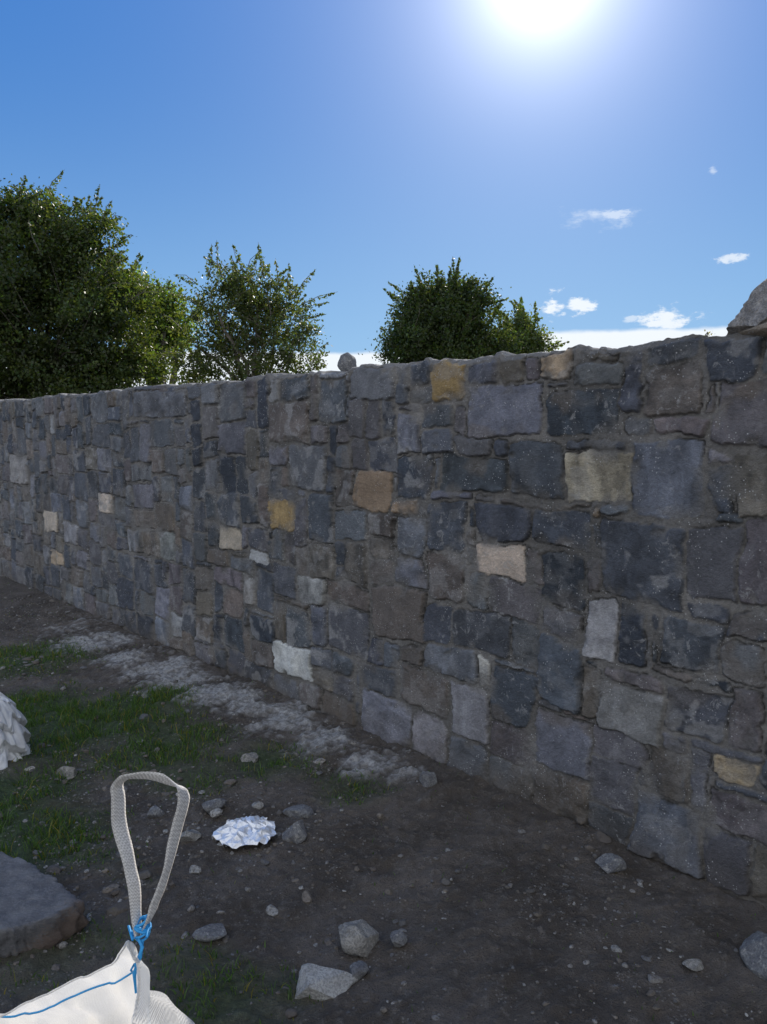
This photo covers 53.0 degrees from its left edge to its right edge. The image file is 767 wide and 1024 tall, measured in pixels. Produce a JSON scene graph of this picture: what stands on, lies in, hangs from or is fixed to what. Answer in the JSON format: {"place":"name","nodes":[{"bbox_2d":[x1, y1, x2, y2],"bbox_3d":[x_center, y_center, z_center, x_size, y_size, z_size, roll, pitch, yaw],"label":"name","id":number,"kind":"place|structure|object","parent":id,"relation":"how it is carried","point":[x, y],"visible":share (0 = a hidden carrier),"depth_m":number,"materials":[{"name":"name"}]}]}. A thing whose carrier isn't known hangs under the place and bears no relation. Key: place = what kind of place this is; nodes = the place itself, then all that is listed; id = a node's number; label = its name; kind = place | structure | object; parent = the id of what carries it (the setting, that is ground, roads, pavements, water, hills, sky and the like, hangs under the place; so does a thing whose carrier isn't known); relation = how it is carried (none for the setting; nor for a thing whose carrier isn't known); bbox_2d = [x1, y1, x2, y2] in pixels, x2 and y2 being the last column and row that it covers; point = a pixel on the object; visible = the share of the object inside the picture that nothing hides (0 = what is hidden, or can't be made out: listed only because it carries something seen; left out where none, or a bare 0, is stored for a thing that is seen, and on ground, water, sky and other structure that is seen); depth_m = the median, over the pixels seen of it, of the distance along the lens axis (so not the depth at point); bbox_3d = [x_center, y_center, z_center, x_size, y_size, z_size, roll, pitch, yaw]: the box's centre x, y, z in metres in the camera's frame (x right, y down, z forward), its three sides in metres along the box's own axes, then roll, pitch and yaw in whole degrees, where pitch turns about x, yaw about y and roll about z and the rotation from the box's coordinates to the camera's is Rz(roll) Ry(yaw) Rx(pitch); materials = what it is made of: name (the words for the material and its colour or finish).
{"place":"outdoors","nodes":[
{"label":"outdoors","id":0,"kind":"place"},
{"bbox_2d":[0,582,755,1023],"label":"grass","id":1,"kind":"structure","parent":0,"point":[68,712],"depth_m":3.79,"materials":[{"name":"green plant"}]},
{"bbox_2d":[0,584,761,1023],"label":"gravel","id":2,"kind":"structure","parent":0,"point":[120,906],"depth_m":2.88,"materials":[{"name":"grey gravel"}]},
{"bbox_2d":[0,576,766,1023],"bbox_3d":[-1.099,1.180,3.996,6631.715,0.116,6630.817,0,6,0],"label":"ground","id":3,"kind":"structure","parent":0,"point":[480,862],"depth_m":2.75,"materials":[{"name":"brown soil"}]},
{"bbox_2d":[0,692,31,769],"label":"plastic sack","id":4,"kind":"object","parent":3,"relation":"on","point":[15,735],"visible":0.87,"depth_m":3.71,"materials":[{"name":"white plastic"}]},
{"bbox_2d":[0,851,88,957],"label":"stone slab","id":5,"kind":"object","parent":3,"relation":"on","point":[39,909],"depth_m":2.42,"materials":[{"name":"grey stone"}]},
{"bbox_2d":[56,766,76,779],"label":"rock","id":6,"kind":"object","parent":3,"relation":"on","point":[70,771],"visible":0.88,"depth_m":3.58,"materials":[{"name":"grey stone"}]},
{"bbox_2d":[0,170,180,399],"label":"hawthorn tree","id":7,"kind":"object","parent":3,"relation":"on","point":[54,284],"visible":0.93,"depth_m":12.24,"materials":[{"name":"green plant"}]},
{"bbox_2d":[0,772,194,1023],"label":"bulk bag","id":8,"kind":"object","parent":3,"relation":"on","point":[117,991],"visible":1,"depth_m":1.30,"materials":[{"name":"white fabric"}]},
{"bbox_2d":[147,805,164,818],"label":"rock","id":9,"kind":"object","parent":3,"relation":"on","point":[155,811],"visible":1,"depth_m":3.19,"materials":[{"name":"grey stone"}]},
{"bbox_2d":[123,262,206,385],"bbox_3d":[-4.680,-2.506,15.728,2.356,5.146,2.129,0,6,0],"label":"tree","id":10,"kind":"object","parent":3,"relation":"on","point":[169,312],"visible":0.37,"depth_m":15.36,"materials":[{"name":"green plant"}]},
{"bbox_2d":[179,829,201,841],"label":"rock","id":11,"kind":"object","parent":3,"relation":"on","point":[192,835],"visible":0.95,"depth_m":2.99,"materials":[{"name":"grey stone"}]},
{"bbox_2d":[192,923,226,941],"bbox_3d":[-0.556,1.346,2.455,0.104,0.032,0.063,-3,6,-23],"label":"rock","id":12,"kind":"object","parent":3,"relation":"on","point":[213,932],"visible":0.99,"depth_m":2.45,"materials":[{"name":"grey stone"}]},
{"bbox_2d":[202,798,226,814],"bbox_3d":[-0.710,1.242,3.239,0.104,0.072,0.074,-3,6,-23],"label":"rock","id":13,"kind":"object","parent":3,"relation":"on","point":[210,805],"visible":0.86,"depth_m":3.22,"materials":[{"name":"grey stone"}]},
{"bbox_2d":[212,815,275,848],"bbox_3d":[-0.548,1.248,3.030,0.248,0.044,0.194,-1,13,-11],"label":"crumpled foil","id":14,"kind":"object","parent":3,"relation":"on","point":[236,833],"visible":1,"depth_m":3.00,"materials":[{"name":"white metal"}]},
{"bbox_2d":[155,242,334,384],"bbox_3d":[-2.294,-1.900,12.886,3.042,4.999,2.261,0,6,0],"label":"sparse tree","id":15,"kind":"object","parent":3,"relation":"on","point":[244,303],"visible":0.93,"depth_m":12.49,"materials":[{"name":"green plant"}]},
{"bbox_2d":[240,753,257,762],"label":"rock","id":16,"kind":"object","parent":3,"relation":"on","point":[249,757],"visible":0.99,"depth_m":3.75,"materials":[{"name":"grey stone"}]},
{"bbox_2d":[282,819,306,843],"bbox_3d":[-0.352,1.267,3.029,0.094,0.091,0.073,-3,7,-26],"label":"rock","id":17,"kind":"object","parent":3,"relation":"on","point":[295,833],"visible":0.94,"depth_m":3.01,"materials":[{"name":"grey stone"}]},
{"bbox_2d":[283,804,313,818],"bbox_3d":[-0.354,1.262,3.222,0.134,0.066,0.075,2,6,20],"label":"rock","id":18,"kind":"object","parent":3,"relation":"on","point":[303,811],"visible":0.83,"depth_m":3.20,"materials":[{"name":"grey stone"}]},
{"bbox_2d":[295,963,357,1000],"bbox_3d":[-0.166,1.383,2.251,0.172,0.089,0.103,1,6,10],"label":"rock","id":19,"kind":"object","parent":3,"relation":"on","point":[316,982],"visible":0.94,"depth_m":2.24,"materials":[{"name":"grey stone"}]},
{"bbox_2d":[338,919,378,956],"bbox_3d":[-0.077,1.347,2.430,0.142,0.100,0.111,10,0,-29],"label":"rock","id":20,"kind":"object","parent":3,"relation":"on","point":[359,937],"visible":0.99,"depth_m":2.39,"materials":[{"name":"grey stone"}]},
{"bbox_2d":[349,960,368,979],"bbox_3d":[-0.073,1.375,2.301,0.062,0.053,0.050,-3,7,-24],"label":"rock","id":21,"kind":"object","parent":3,"relation":"on","point":[359,969],"visible":0.88,"depth_m":2.29,"materials":[{"name":"grey stone"}]},
{"bbox_2d":[0,333,766,909],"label":"stone wall","id":22,"kind":"structure","parent":3,"relation":"on","point":[540,579],"depth_m":3.43,"materials":[{"name":"grey stone"}]},
{"bbox_2d":[337,352,356,371],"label":"wall top stone","id":23,"kind":"object","parent":22,"relation":"on","point":[347,361],"visible":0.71,"depth_m":4.24,"materials":[{"name":"grey stone"}]},
{"bbox_2d":[726,279,766,335],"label":"coping rock","id":24,"kind":"object","parent":22,"relation":"on","point":[752,313],"visible":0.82,"depth_m":2.51,"materials":[{"name":"grey stone"}]},
{"bbox_2d":[738,322,766,336],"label":"coping stone","id":25,"kind":"object","parent":22,"relation":"on","point":[760,330],"visible":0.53,"depth_m":2.47,"materials":[{"name":"grey stone"}]},
{"bbox_2d":[390,930,407,947],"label":"rock","id":26,"kind":"object","parent":3,"relation":"on","point":[398,938],"visible":1,"depth_m":2.42,"materials":[{"name":"grey stone"}]},
{"bbox_2d":[419,771,436,787],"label":"rock","id":27,"kind":"object","parent":3,"relation":"on","point":[427,779],"visible":0.97,"depth_m":3.43,"materials":[{"name":"grey stone"}]},
{"bbox_2d":[358,257,525,363],"bbox_3d":[1.269,-2.787,16.886,3.660,5.455,3.128,0,6,0],"label":"round tree","id":28,"kind":"object","parent":3,"relation":"on","point":[441,319],"visible":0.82,"depth_m":16.26,"materials":[{"name":"green plant"}]},
{"bbox_2d":[489,296,568,353],"bbox_3d":[3.263,-2.743,18.736,2.328,5.069,1.855,-2,6,-22],"label":"young tree","id":29,"kind":"object","parent":3,"relation":"on","point":[534,340],"visible":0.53,"depth_m":18.46,"materials":[{"name":"green plant"}]},
{"bbox_2d":[595,853,625,873],"bbox_3d":[0.838,1.291,2.830,0.105,0.064,0.083,-1,6,-11],"label":"rock","id":30,"kind":"object","parent":3,"relation":"on","point":[607,863],"visible":1,"depth_m":2.80,"materials":[{"name":"grey stone"}]},
{"bbox_2d":[682,958,703,970],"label":"rock","id":31,"kind":"object","parent":3,"relation":"on","point":[694,964],"visible":1,"depth_m":2.30,"materials":[{"name":"grey stone"}]},
{"bbox_2d":[739,931,766,981],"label":"rock","id":32,"kind":"object","parent":3,"relation":"on","point":[753,950],"visible":0.98,"depth_m":2.27,"materials":[{"name":"grey stone"}]},
{"bbox_2d":[0,0,766,386],"label":"sky","id":33,"kind":"structure","parent":0,"point":[604,162],"materials":[{"name":"blue"}]}
]}

